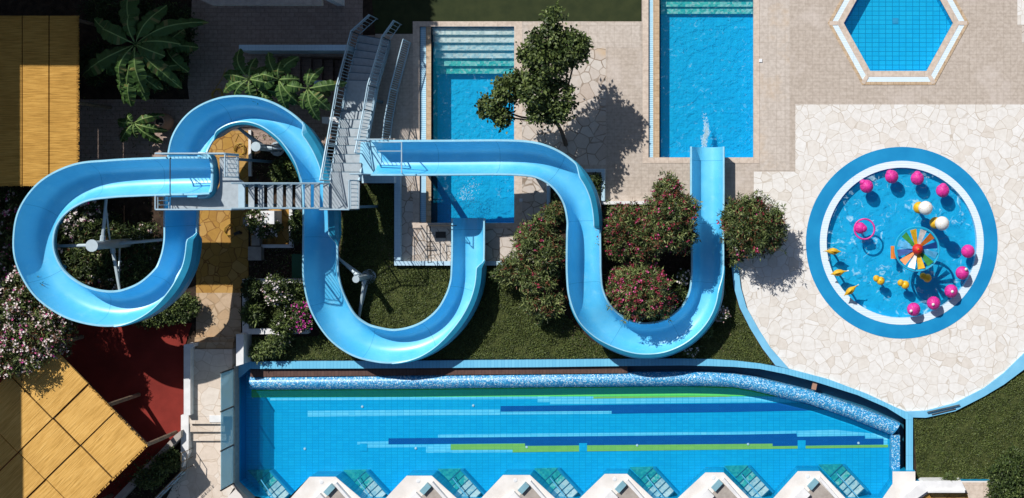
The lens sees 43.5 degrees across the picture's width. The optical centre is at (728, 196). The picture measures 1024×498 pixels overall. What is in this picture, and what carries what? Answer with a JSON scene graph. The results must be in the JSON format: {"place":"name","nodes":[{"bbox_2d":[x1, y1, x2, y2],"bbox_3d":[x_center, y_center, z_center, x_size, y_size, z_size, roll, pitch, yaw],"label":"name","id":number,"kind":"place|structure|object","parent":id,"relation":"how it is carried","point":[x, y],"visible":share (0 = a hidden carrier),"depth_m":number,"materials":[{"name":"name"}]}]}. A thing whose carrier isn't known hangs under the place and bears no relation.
{"place":"outdoors","nodes":[
{"label":"outdoors","id":0,"kind":"place"},
{"bbox_2d":[0,323,191,497],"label":"red court","id":1,"kind":"object","parent":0,"point":[109,364],"visible":0.38,"depth_m":43.99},
{"bbox_2d":[0,265,78,381],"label":"oleander bush","id":2,"kind":"object","parent":1,"relation":"on","point":[34,331],"visible":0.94,"depth_m":40.91,"materials":[{"name":"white plant"}]},
{"bbox_2d":[0,335,177,497],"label":"straw canopy","id":3,"kind":"object","parent":1,"relation":"on","point":[106,452],"visible":0.88,"depth_m":41.59,"materials":[{"name":"wicker"}]},
{"bbox_2d":[79,99,189,161],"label":"side paving","id":4,"kind":"structure","parent":0,"point":[92,149],"depth_m":43.99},
{"bbox_2d":[117,112,167,142],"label":"banana plant","id":5,"kind":"object","parent":4,"relation":"on","point":[145,129],"visible":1,"depth_m":43.19,"materials":[{"name":"green plant"}]},
{"bbox_2d":[153,113,173,129],"bbox_3d":[-19.700,-2.580,43.660,0.620,0.680,0.614,0,90,0],"label":"clay pot","id":6,"kind":"object","parent":4,"relation":"on","point":[166,121],"visible":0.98,"depth_m":43.45,"materials":[{"name":"ceramic"}]},
{"bbox_2d":[167,441,233,497],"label":"stepped path","id":7,"kind":"structure","parent":0,"point":[200,477],"depth_m":43.99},
{"bbox_2d":[189,416,220,440],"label":"stone steps","id":8,"kind":"structure","parent":7,"relation":"on","point":[202,428],"depth_m":43.76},
{"bbox_2d":[189,348,235,415],"bbox_3d":[-18.035,6.510,43.815,1.490,0.370,2.340,0,90,0],"label":"landing","id":9,"kind":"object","parent":7,"relation":"on","point":[210,365],"visible":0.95,"depth_m":43.63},
{"bbox_2d":[193,337,235,348],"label":"stone steps","id":10,"kind":"structure","parent":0,"point":[216,342],"depth_m":43.75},
{"bbox_2d":[196,293,240,336],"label":"tan path","id":11,"kind":"structure","parent":0,"point":[219,315],"depth_m":43.98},
{"bbox_2d":[196,131,247,292],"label":"garden path","id":12,"kind":"structure","parent":0,"point":[223,265],"depth_m":43.98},
{"bbox_2d":[251,79,277,103],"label":"banana plant","id":13,"kind":"object","parent":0,"point":[267,94],"visible":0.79,"depth_m":42.20,"materials":[{"name":"green plant"}]},
{"bbox_2d":[251,209,288,245],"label":"yellow paving","id":14,"kind":"structure","parent":0,"point":[282,237],"depth_m":43.99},
{"bbox_2d":[241,209,283,241],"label":"shrub","id":15,"kind":"object","parent":14,"relation":"on","point":[257,227],"visible":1,"depth_m":43.23,"materials":[{"name":"green plant"}]},
{"bbox_2d":[261,211,281,223],"bbox_3d":[-15.924,0.737,43.615,0.472,0.730,0.452,0,90,0],"label":"white box","id":16,"kind":"object","parent":14,"relation":"on","point":[273,217],"visible":0.95,"depth_m":43.25,"materials":[{"name":"plastic"}]},
{"bbox_2d":[188,0,374,144],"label":"courtyard paving","id":17,"kind":"structure","parent":0,"point":[224,33],"depth_m":43.99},
{"bbox_2d":[223,48,277,101],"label":"banana plant","id":18,"kind":"object","parent":17,"relation":"on","point":[237,84],"visible":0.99,"depth_m":41.92,"materials":[{"name":"green plant"}]},
{"bbox_2d":[258,52,303,108],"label":"banana plant","id":19,"kind":"object","parent":17,"relation":"on","point":[285,97],"visible":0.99,"depth_m":41.84,"materials":[{"name":"green plant"}]},
{"bbox_2d":[239,45,354,53],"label":"parapet wall","id":20,"kind":"structure","parent":17,"relation":"on","point":[296,49],"depth_m":43.00,"materials":[{"name":"paint"}]},
{"bbox_2d":[285,67,346,120],"bbox_3d":[-13.836,-3.654,42.821,1.687,2.365,1.646,-42,90,0],"label":"banana plant","id":21,"kind":"object","parent":17,"relation":"on","point":[313,101],"visible":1,"depth_m":41.86,"materials":[{"name":"green plant"}]},
{"bbox_2d":[340,185,393,265],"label":"lawn","id":22,"kind":"structure","parent":0,"point":[364,261],"depth_m":43.99,"materials":[{"name":"green plant"}]},
{"bbox_2d":[252,267,623,359],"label":"lawn","id":23,"kind":"structure","parent":0,"point":[411,322],"depth_m":44.00,"materials":[{"name":"green plant"}]},
{"bbox_2d":[248,333,286,363],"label":"shrub","id":24,"kind":"object","parent":23,"relation":"on","point":[270,348],"visible":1,"depth_m":43.53,"materials":[{"name":"green plant"}]},
{"bbox_2d":[402,176,546,260],"bbox_3d":[-8.910,0.770,43.974,5.140,0.001,3.100,0,90,0],"label":"pool surround","id":25,"kind":"object","parent":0,"point":[498,243],"visible":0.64,"depth_m":43.97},
{"bbox_2d":[394,176,450,264],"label":"pale blue wall","id":26,"kind":"structure","parent":25,"relation":"on","point":[398,223],"depth_m":43.80,"materials":[{"name":"white concrete"}]},
{"bbox_2d":[372,0,640,32],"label":"turf","id":27,"kind":"structure","parent":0,"point":[404,13],"depth_m":43.99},
{"bbox_2d":[0,0,1023,497],"bbox_3d":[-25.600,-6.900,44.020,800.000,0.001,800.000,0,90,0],"label":"ground","id":28,"kind":"structure","parent":0,"point":[142,210],"depth_m":44.02,"materials":[{"name":"soil"}]},
{"bbox_2d":[0,186,24,290],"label":"oleander bush","id":29,"kind":"object","parent":28,"relation":"on","point":[7,260],"visible":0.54,"depth_m":42.48,"materials":[{"name":"green plant"}]},
{"bbox_2d":[0,186,109,211],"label":"shrub","id":30,"kind":"object","parent":28,"relation":"on","point":[21,195],"visible":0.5,"depth_m":43.06,"materials":[{"name":"green plant"}]},
{"bbox_2d":[0,16,112,186],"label":"straw canopy","id":31,"kind":"object","parent":28,"relation":"on","point":[64,102],"visible":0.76,"depth_m":41.50,"materials":[{"name":"yellow wood"}]},
{"bbox_2d":[57,200,101,254],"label":"oleander bush","id":32,"kind":"object","parent":28,"relation":"on","point":[83,211],"visible":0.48,"depth_m":42.90,"materials":[{"name":"white plant"}]},
{"bbox_2d":[60,210,161,289],"bbox_3d":[-21.522,1.940,43.323,3.942,1.445,3.138,0,90,0],"label":"oleander bush","id":33,"kind":"object","parent":28,"relation":"on","point":[139,258],"visible":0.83,"depth_m":43.11,"materials":[{"name":"green plant"}]},
{"bbox_2d":[76,0,198,93],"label":"shrub","id":34,"kind":"object","parent":28,"relation":"on","point":[89,12],"visible":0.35,"depth_m":43.01,"materials":[{"name":"green plant"}]},
{"bbox_2d":[106,61,179,106],"bbox_3d":[-19.825,-3.796,42.821,2.553,2.365,1.532,0,90,0],"label":"banana plant","id":35,"kind":"object","parent":28,"relation":"on","point":[129,93],"visible":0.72,"depth_m":42.11,"materials":[{"name":"green plant"}]},
{"bbox_2d":[82,0,207,92],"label":"banana plant","id":36,"kind":"object","parent":28,"relation":"on","point":[126,64],"visible":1,"depth_m":41.42,"materials":[{"name":"green plant"}]},
{"bbox_2d":[114,430,182,497],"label":"diagonal wall","id":37,"kind":"structure","parent":28,"relation":"on","point":[128,488],"depth_m":43.50,"materials":[{"name":"paint"}]},
{"bbox_2d":[128,446,180,491],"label":"shrub","id":38,"kind":"object","parent":28,"relation":"on","point":[155,475],"visible":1,"depth_m":43.41,"materials":[{"name":"green plant"}]},
{"bbox_2d":[133,291,200,329],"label":"shrub","id":39,"kind":"object","parent":28,"relation":"on","point":[184,307],"visible":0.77,"depth_m":43.35,"materials":[{"name":"green plant"}]},
{"bbox_2d":[156,471,185,497],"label":"kerb wall","id":40,"kind":"structure","parent":28,"relation":"on","point":[177,479],"depth_m":43.75,"materials":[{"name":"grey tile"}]},
{"bbox_2d":[155,448,192,497],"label":"railing","id":41,"kind":"object","parent":40,"relation":"on","point":[170,485],"visible":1,"depth_m":43.29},
{"bbox_2d":[162,29,198,72],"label":"banana plant","id":42,"kind":"object","parent":28,"relation":"on","point":[172,56],"visible":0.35,"depth_m":42.36,"materials":[{"name":"green plant"}]},
{"bbox_2d":[181,342,197,466],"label":"white wall","id":43,"kind":"structure","parent":28,"relation":"on","point":[186,441],"depth_m":43.45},
{"bbox_2d":[236,333,251,365],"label":"white wall","id":44,"kind":"structure","parent":28,"relation":"on","point":[243,342],"depth_m":43.25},
{"bbox_2d":[12,95,486,363],"bbox_3d":[-15.555,0.926,41.984,14.753,4.185,8.298,10,90,0],"label":"water slide","id":45,"kind":"object","parent":28,"relation":"on","point":[50,201],"visible":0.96,"depth_m":41.84,"materials":[{"name":"plastic"}]},
{"bbox_2d":[248,130,251,175],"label":"kerb","id":46,"kind":"structure","parent":28,"relation":"on","point":[249,156],"depth_m":43.88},
{"bbox_2d":[248,246,263,259],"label":"stone block","id":47,"kind":"structure","parent":28,"relation":"on","point":[255,252],"depth_m":43.70,"materials":[{"name":"stone"}]},
{"bbox_2d":[202,0,344,5],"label":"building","id":48,"kind":"structure","parent":28,"relation":"on","point":[271,2],"depth_m":40.80,"materials":[{"name":"concrete"}]},
{"bbox_2d":[242,278,310,333],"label":"planter wall","id":49,"kind":"structure","parent":28,"relation":"on","point":[247,328],"depth_m":43.65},
{"bbox_2d":[261,209,293,247],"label":"white curb","id":50,"kind":"structure","parent":28,"relation":"on","point":[277,245],"depth_m":43.84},
{"bbox_2d":[155,14,401,209],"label":"slide tower","id":51,"kind":"structure","parent":28,"relation":"on","point":[356,156],"depth_m":41.73,"materials":[{"name":"metal"}]},
{"bbox_2d":[266,156,299,185],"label":"shrub","id":52,"kind":"object","parent":28,"relation":"on","point":[278,169],"visible":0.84,"depth_m":43.30,"materials":[{"name":"green plant"}]},
{"bbox_2d":[252,284,318,328],"bbox_3d":[-15.540,3.890,43.993,2.520,0.001,1.580,0,90,0],"label":"planted bed","id":53,"kind":"object","parent":28,"relation":"on","point":[269,311],"visible":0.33,"depth_m":43.99,"materials":[{"name":"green plant"}]},
{"bbox_2d":[240,276,263,300],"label":"shrub","id":54,"kind":"object","parent":53,"relation":"on","point":[250,288],"visible":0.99,"depth_m":43.34,"materials":[{"name":"green plant"}]},
{"bbox_2d":[238,297,268,327],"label":"shrub","id":55,"kind":"object","parent":53,"relation":"on","point":[250,312],"visible":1,"depth_m":43.33,"materials":[{"name":"green plant"}]},
{"bbox_2d":[260,272,294,310],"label":"shrub","id":56,"kind":"object","parent":53,"relation":"on","point":[276,297],"visible":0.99,"depth_m":43.04,"materials":[{"name":"white plant"}]},
{"bbox_2d":[268,309,295,346],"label":"shrub","id":57,"kind":"object","parent":53,"relation":"on","point":[283,332],"visible":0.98,"depth_m":43.17,"materials":[{"name":"green plant"}]},
{"bbox_2d":[285,278,305,301],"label":"shrub","id":58,"kind":"object","parent":53,"relation":"on","point":[297,291],"visible":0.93,"depth_m":43.32,"materials":[{"name":"green plant"}]},
{"bbox_2d":[285,298,315,333],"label":"shrub","id":59,"kind":"object","parent":53,"relation":"on","point":[301,316],"visible":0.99,"depth_m":43.16,"materials":[{"name":"pink plant"}]},
{"bbox_2d":[285,209,302,246],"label":"shrub","id":60,"kind":"object","parent":28,"relation":"on","point":[295,222],"visible":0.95,"depth_m":43.46,"materials":[{"name":"green plant"}]},
{"bbox_2d":[292,254,302,277],"bbox_3d":[-15.020,2.440,43.825,0.397,0.350,0.833,0,90,0],"label":"green box","id":61,"kind":"object","parent":28,"relation":"on","point":[296,265],"visible":0.63,"depth_m":43.65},
{"bbox_2d":[273,56,347,84],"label":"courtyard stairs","id":62,"kind":"structure","parent":28,"relation":"on","point":[331,65],"depth_m":44.80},
{"bbox_2d":[362,175,396,182],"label":"pale blue wall","id":63,"kind":"structure","parent":28,"relation":"on","point":[377,179],"depth_m":43.45,"materials":[{"name":"paint"}]},
{"bbox_2d":[61,96,731,497],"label":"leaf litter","id":64,"kind":"object","parent":28,"relation":"on","point":[341,266],"visible":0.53,"depth_m":43.97,"materials":[{"name":"brown plant"}]},
{"bbox_2d":[488,192,567,326],"bbox_3d":[-6.795,2.208,42.927,3.056,2.184,4.690,0,90,0],"label":"oleander bush","id":65,"kind":"object","parent":28,"relation":"on","point":[535,238],"visible":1,"depth_m":42.61,"materials":[{"name":"green plant"}]},
{"bbox_2d":[474,0,594,145],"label":"broadleaf tree","id":66,"kind":"object","parent":28,"relation":"on","point":[541,78],"visible":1,"depth_m":40.93,"materials":[{"name":"green plant"}]},
{"bbox_2d":[371,139,724,358],"bbox_3d":[-5.924,1.861,42.561,11.635,2.918,7.500,0,90,0],"label":"water slide","id":67,"kind":"object","parent":28,"relation":"on","point":[566,178],"visible":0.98,"depth_m":42.81,"materials":[{"name":"plastic"}]},
{"bbox_2d":[239,358,912,497],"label":"long pool","id":68,"kind":"structure","parent":28,"relation":"on","point":[659,427],"depth_m":44.55,"materials":[{"name":"tile"}]},
{"bbox_2d":[220,365,254,497],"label":"glass guard","id":69,"kind":"object","parent":68,"relation":"on","point":[229,450],"visible":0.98,"depth_m":43.30,"materials":[{"name":"glass"}]},
{"bbox_2d":[595,198,666,265],"bbox_3d":[-3.282,1.224,42.750,2.544,2.512,2.430,0,90,0],"label":"oleander bush","id":70,"kind":"object","parent":28,"relation":"on","point":[620,232],"visible":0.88,"depth_m":42.09,"materials":[{"name":"green plant"}]},
{"bbox_2d":[251,184,1023,487],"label":"ground cover","id":71,"kind":"object","parent":28,"relation":"on","point":[557,351],"visible":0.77,"depth_m":43.96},
{"bbox_2d":[603,259,678,323],"bbox_3d":[-2.994,3.208,42.920,2.667,2.189,2.530,0,90,0],"label":"oleander bush","id":72,"kind":"object","parent":28,"relation":"on","point":[636,289],"visible":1,"depth_m":42.40,"materials":[{"name":"green plant"}]},
{"bbox_2d":[310,466,988,497],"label":"terrace pool wall","id":73,"kind":"structure","parent":28,"relation":"on","point":[352,485],"depth_m":44.08,"materials":[{"name":"tile"}]},
{"bbox_2d":[636,166,702,256],"bbox_3d":[-1.993,0.501,42.526,2.348,2.967,3.092,0,90,0],"label":"oleander bush","id":74,"kind":"object","parent":28,"relation":"on","point":[668,222],"visible":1,"depth_m":41.69,"materials":[{"name":"green plant"}]},
{"bbox_2d":[671,285,688,303],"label":"shrub","id":75,"kind":"object","parent":28,"relation":"on","point":[682,294],"visible":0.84,"depth_m":43.51,"materials":[{"name":"green plant"}]},
{"bbox_2d":[674,267,690,286],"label":"shrub","id":76,"kind":"object","parent":28,"relation":"on","point":[683,277],"visible":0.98,"depth_m":43.47,"materials":[{"name":"green plant"}]},
{"bbox_2d":[643,0,758,162],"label":"landing pool","id":77,"kind":"structure","parent":28,"relation":"in","point":[703,73],"depth_m":44.62,"materials":[{"name":"liquid"}]},
{"bbox_2d":[716,189,789,269],"bbox_3d":[0.854,1.181,42.920,2.601,2.254,2.904,0,90,0],"label":"oleander bush","id":78,"kind":"object","parent":28,"relation":"on","point":[755,225],"visible":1,"depth_m":42.43,"materials":[{"name":"green plant"}]},
{"bbox_2d":[901,477,967,497],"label":"white wall","id":79,"kind":"structure","parent":28,"relation":"on","point":[935,487],"depth_m":43.40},
{"bbox_2d":[522,22,640,79],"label":"smooth paving","id":80,"kind":"structure","parent":0,"point":[615,34],"depth_m":43.98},
{"bbox_2d":[228,471,986,497],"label":"terrace","id":81,"kind":"structure","parent":0,"point":[505,486],"depth_m":43.65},
{"bbox_2d":[315,482,350,497],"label":"cabana","id":82,"kind":"object","parent":81,"relation":"on","point":[335,490],"visible":1,"depth_m":43.52,"materials":[{"name":"white fabric"}]},
{"bbox_2d":[410,481,447,497],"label":"cabana","id":83,"kind":"object","parent":81,"relation":"on","point":[432,489],"visible":1,"depth_m":43.54,"materials":[{"name":"white fabric"}]},
{"bbox_2d":[508,480,546,497],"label":"cabana","id":84,"kind":"object","parent":81,"relation":"on","point":[527,490],"visible":1,"depth_m":43.55,"materials":[{"name":"white fabric"}]},
{"bbox_2d":[603,479,644,497],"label":"cabana","id":85,"kind":"object","parent":81,"relation":"on","point":[623,489],"visible":1,"depth_m":43.55,"materials":[{"name":"white fabric"}]},
{"bbox_2d":[698,478,741,497],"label":"cabana","id":86,"kind":"object","parent":81,"relation":"on","point":[719,487],"visible":1,"depth_m":43.58,"materials":[{"name":"white fabric"}]},
{"bbox_2d":[792,477,838,497],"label":"cabana","id":87,"kind":"object","parent":81,"relation":"on","point":[817,488],"visible":1,"depth_m":43.56,"materials":[{"name":"white fabric"}]},
{"bbox_2d":[962,482,992,497],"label":"terrace paving","id":88,"kind":"structure","parent":81,"relation":"on","point":[974,489],"depth_m":43.64,"materials":[{"name":"stone"}]},
{"bbox_2d":[369,0,1023,201],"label":"pool deck","id":89,"kind":"structure","parent":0,"point":[984,64],"depth_m":43.98,"materials":[{"name":"stone"}]},
{"bbox_2d":[382,39,410,139],"bbox_3d":[-11.565,-3.637,43.465,0.154,1.069,3.627,12,90,0],"label":"metal fence","id":90,"kind":"object","parent":89,"relation":"on","point":[397,90],"visible":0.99,"depth_m":43.48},
{"bbox_2d":[413,21,521,228],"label":"splash pool","id":91,"kind":"structure","parent":89,"relation":"in","point":[457,65],"depth_m":44.60,"materials":[{"name":"liquid"}]},
{"bbox_2d":[522,48,605,164],"bbox_3d":[-5.770,-3.150,43.974,2.940,0.001,4.100,0,90,0],"label":"stone patch","id":92,"kind":"object","parent":89,"relation":"on","point":[584,130],"visible":0.5,"depth_m":43.97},
{"bbox_2d":[584,169,605,200],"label":"pale blue wall","id":93,"kind":"structure","parent":89,"relation":"on","point":[603,193],"depth_m":43.65,"materials":[{"name":"paint"}]},
{"bbox_2d":[589,172,605,194],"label":"shrub","id":94,"kind":"object","parent":89,"relation":"on","point":[596,179],"visible":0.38,"depth_m":43.52,"materials":[{"name":"green plant"}]},
{"bbox_2d":[828,0,968,84],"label":"hexagonal pool","id":95,"kind":"structure","parent":89,"relation":"in","point":[898,42],"depth_m":44.50,"materials":[{"name":"tile"}]},
{"bbox_2d":[1017,0,1023,24],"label":"paved patch","id":96,"kind":"object","parent":89,"relation":"on","point":[1020,12],"visible":1,"depth_m":43.97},
{"bbox_2d":[672,267,771,363],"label":"lawn","id":97,"kind":"structure","parent":0,"point":[728,301],"depth_m":43.99,"materials":[{"name":"green plant"}]},
{"bbox_2d":[683,342,702,358],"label":"shrub","id":98,"kind":"object","parent":97,"relation":"on","point":[692,350],"visible":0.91,"depth_m":43.63,"materials":[{"name":"green plant"}]},
{"bbox_2d":[715,303,730,324],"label":"shrub","id":99,"kind":"object","parent":97,"relation":"on","point":[723,314],"visible":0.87,"depth_m":43.44,"materials":[{"name":"green plant"}]},
{"bbox_2d":[760,0,789,169],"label":"smooth path","id":100,"kind":"structure","parent":0,"point":[775,85],"depth_m":43.98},
{"bbox_2d":[727,104,1023,410],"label":"paved terrace","id":101,"kind":"structure","parent":0,"point":[802,325],"depth_m":43.98,"materials":[{"name":"stone"}]},
{"bbox_2d":[731,258,788,368],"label":"blue curb","id":102,"kind":"structure","parent":101,"relation":"on","point":[770,352],"depth_m":43.88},
{"bbox_2d":[806,147,997,338],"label":"round play pool","id":103,"kind":"structure","parent":101,"relation":"on","point":[869,304],"depth_m":44.26,"materials":[{"name":"blue paint"}]},
{"bbox_2d":[854,218,874,239],"bbox_3d":[4.736,1.147,43.805,0.760,0.890,0.760,0,90,0],"label":"hoop toy","id":104,"kind":"object","parent":103,"relation":"on","point":[860,227],"visible":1,"depth_m":43.47,"materials":[{"name":"pink paint"}]},
{"bbox_2d":[860,179,873,192],"bbox_3d":[4.831,-0.343,43.863,0.498,0.773,0.481,0,90,0],"label":"spray ball","id":105,"kind":"object","parent":103,"relation":"on","point":[866,186],"visible":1,"depth_m":43.55,"materials":[{"name":"pink paint"}]},
{"bbox_2d":[894,226,939,271],"bbox_3d":[6.436,1.803,43.275,1.560,1.950,1.560,0,90,0],"label":"rainbow wheel","id":106,"kind":"object","parent":103,"relation":"on","point":[913,248],"visible":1,"depth_m":42.60,"materials":[{"name":"multicoloured paint"}]},
{"bbox_2d":[910,171,923,184],"bbox_3d":[6.605,-0.631,43.863,0.486,0.773,0.500,0,90,0],"label":"spray ball","id":107,"kind":"object","parent":103,"relation":"on","point":[917,178],"visible":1,"depth_m":43.54,"materials":[{"name":"pink paint"}]},
{"bbox_2d":[913,201,932,214],"bbox_3d":[6.728,0.411,43.528,0.615,1.445,0.485,0,90,0],"label":"white ball toy","id":108,"kind":"object","parent":103,"relation":"on","point":[924,207],"visible":1,"depth_m":42.91,"materials":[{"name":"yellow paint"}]},
{"bbox_2d":[927,296,939,309],"bbox_3d":[7.164,3.731,43.821,0.486,0.859,0.470,0,90,0],"label":"spray ball","id":109,"kind":"object","parent":103,"relation":"on","point":[933,302],"visible":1,"depth_m":43.51,"materials":[{"name":"pink paint"}]},
{"bbox_2d":[929,216,948,229],"bbox_3d":[7.295,0.939,43.528,0.615,1.445,0.485,0,90,0],"label":"white ball toy","id":110,"kind":"object","parent":103,"relation":"on","point":[941,223],"visible":1,"depth_m":42.92,"materials":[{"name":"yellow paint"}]},
{"bbox_2d":[936,183,948,196],"bbox_3d":[7.489,-0.204,43.863,0.486,0.773,0.500,0,90,0],"label":"spray ball","id":111,"kind":"object","parent":103,"relation":"on","point":[942,189],"visible":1,"depth_m":43.54,"materials":[{"name":"pink paint"}]},
{"bbox_2d":[944,284,957,297],"bbox_3d":[7.779,3.314,43.821,0.486,0.859,0.470,0,90,0],"label":"spray ball","id":112,"kind":"object","parent":103,"relation":"on","point":[950,290],"visible":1,"depth_m":43.50,"materials":[{"name":"pink paint"}]},
{"bbox_2d":[906,353,1023,417],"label":"blue curb","id":113,"kind":"structure","parent":101,"relation":"on","point":[1015,368],"depth_m":43.88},
{"bbox_2d":[914,371,1023,478],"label":"lawn","id":114,"kind":"structure","parent":0,"point":[965,427],"depth_m":43.99,"materials":[{"name":"green plant"}]},
{"bbox_2d":[983,443,1023,497],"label":"shrub","id":115,"kind":"object","parent":114,"relation":"on","point":[1011,485],"visible":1,"depth_m":42.83,"materials":[{"name":"green plant"}]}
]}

